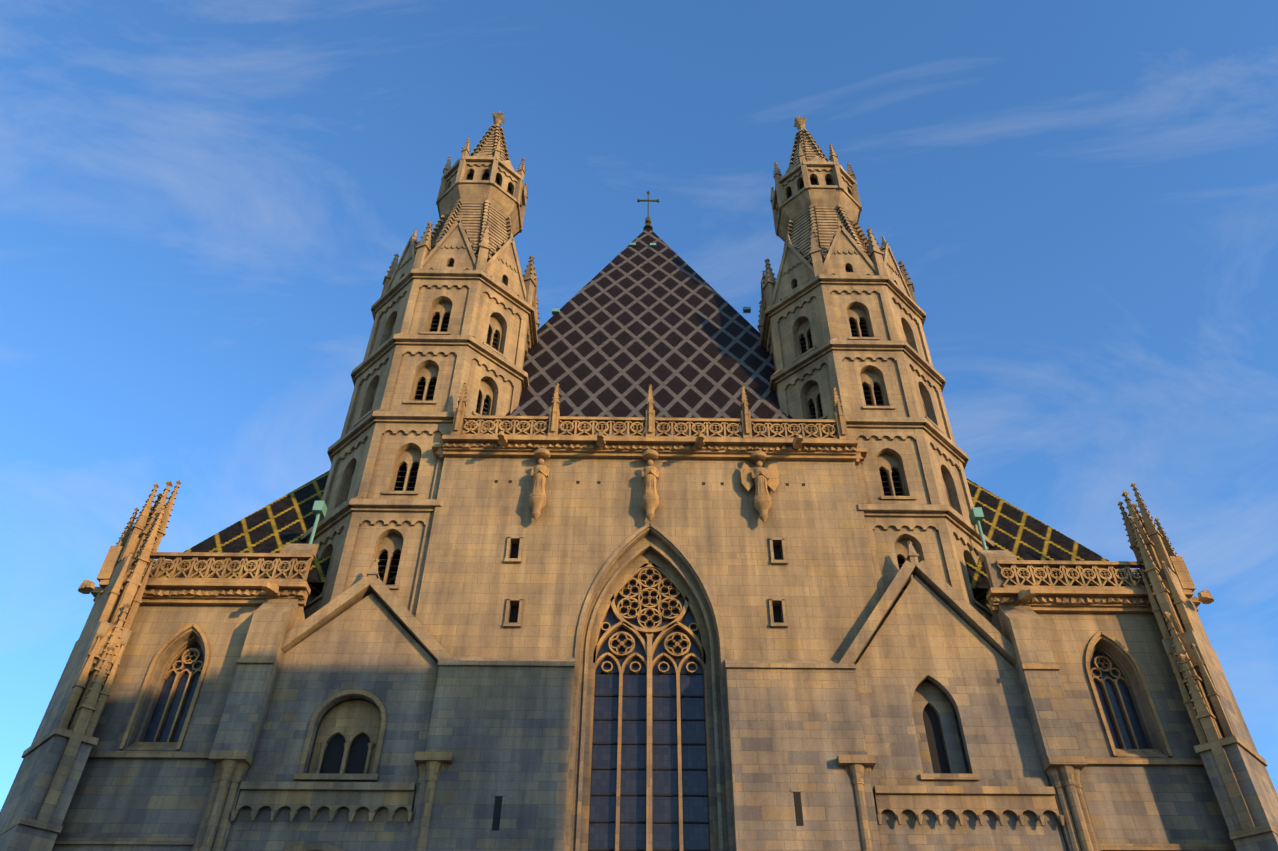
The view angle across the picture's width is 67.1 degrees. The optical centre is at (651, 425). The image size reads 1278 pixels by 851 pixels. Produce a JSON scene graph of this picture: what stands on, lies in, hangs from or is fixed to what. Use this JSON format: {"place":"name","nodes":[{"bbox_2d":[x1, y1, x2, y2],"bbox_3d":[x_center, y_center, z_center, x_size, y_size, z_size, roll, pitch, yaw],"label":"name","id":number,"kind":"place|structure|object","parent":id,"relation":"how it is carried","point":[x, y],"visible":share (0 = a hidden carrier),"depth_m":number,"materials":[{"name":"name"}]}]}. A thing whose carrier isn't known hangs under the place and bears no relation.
{"place":"outdoors","nodes":[
{"label":"outdoors","id":0,"kind":"place"},
{"bbox_2d":[0,0,1277,810],"label":"sky","id":1,"kind":"structure","parent":0,"point":[207,207],"materials":[{"name":"blue"}]},
{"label":"nave body","id":2,"kind":"object","parent":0,"visible":0},
{"bbox_2d":[149,470,1144,600],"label":"side roofs","id":3,"kind":"structure","parent":2,"relation":"on","point":[277,525],"depth_m":43.06,"materials":[{"name":"tile"}]},
{"bbox_2d":[476,228,892,469],"bbox_3d":[-0.426,2.481,68.621,22.400,31.300,38.850,1,-41,-1],"label":"roof hip","id":4,"kind":"object","parent":2,"relation":"on","point":[622,331],"visible":0.04,"depth_m":53.38,"materials":[{"name":"black tile"}]},
{"bbox_2d":[308,243,986,549],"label":"copper dormers","id":5,"kind":"object","parent":4,"relation":"attached to","point":[976,514],"visible":0.75,"depth_m":41.74,"materials":[{"name":"teal metal"}]},
{"bbox_2d":[637,191,658,230],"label":"cross","id":6,"kind":"object","parent":4,"relation":"on","point":[647,221],"visible":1,"depth_m":73.28,"materials":[{"name":"grey metal"}]},
{"label":"ground","id":7,"kind":"structure","parent":0,"visible":0},
{"bbox_2d":[0,457,1277,850],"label":"facade walls","id":8,"kind":"structure","parent":7,"relation":"on","point":[508,721],"depth_m":34.66,"materials":[{"name":"stone"}]},
{"bbox_2d":[294,111,539,636],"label":"tower","id":9,"kind":"structure","parent":8,"relation":"on","point":[391,426],"depth_m":47.24,"materials":[{"name":"stone"}]},
{"bbox_2d":[378,174,510,584],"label":"tower windows","id":10,"kind":"structure","parent":9,"relation":"in","point":[402,475],"depth_m":46.29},
{"bbox_2d":[320,480,949,850],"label":"slit openings","id":11,"kind":"object","parent":8,"relation":"in","point":[333,757],"visible":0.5,"depth_m":34.00,"materials":[{"name":"black"}]},
{"bbox_2d":[0,480,1277,850],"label":"stone trim","id":12,"kind":"structure","parent":8,"relation":"attached to","point":[314,790],"depth_m":33.20,"materials":[{"name":"stone"}]},
{"bbox_2d":[480,523,810,643],"bbox_3d":[-0.224,6.267,38.300,12.500,5.400,0.350,1,-41,-1],"label":"wall face","id":13,"kind":"object","parent":8,"relation":"attached to","point":[522,579],"visible":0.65,"depth_m":38.06},
{"bbox_2d":[78,382,1213,613],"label":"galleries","id":14,"kind":"object","parent":8,"relation":"on","point":[242,588],"visible":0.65,"depth_m":41.35,"materials":[{"name":"stone"}]},
{"bbox_2d":[528,448,778,521],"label":"statues","id":15,"kind":"object","parent":14,"relation":"attached to","point":[761,477],"visible":1,"depth_m":40.80,"materials":[{"name":"stone"}]},
{"bbox_2d":[143,572,1148,849],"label":"window glass","id":16,"kind":"object","parent":8,"relation":"in","point":[665,808],"visible":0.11,"depth_m":34.92,"materials":[{"name":"glass"}]},
{"bbox_2d":[757,116,1002,679],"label":"tower","id":17,"kind":"structure","parent":8,"relation":"on","point":[905,431],"depth_m":47.85,"materials":[{"name":"stone"}]},
{"bbox_2d":[788,179,908,589],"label":"tower windows","id":18,"kind":"structure","parent":17,"relation":"in","point":[883,473],"depth_m":47.31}
]}

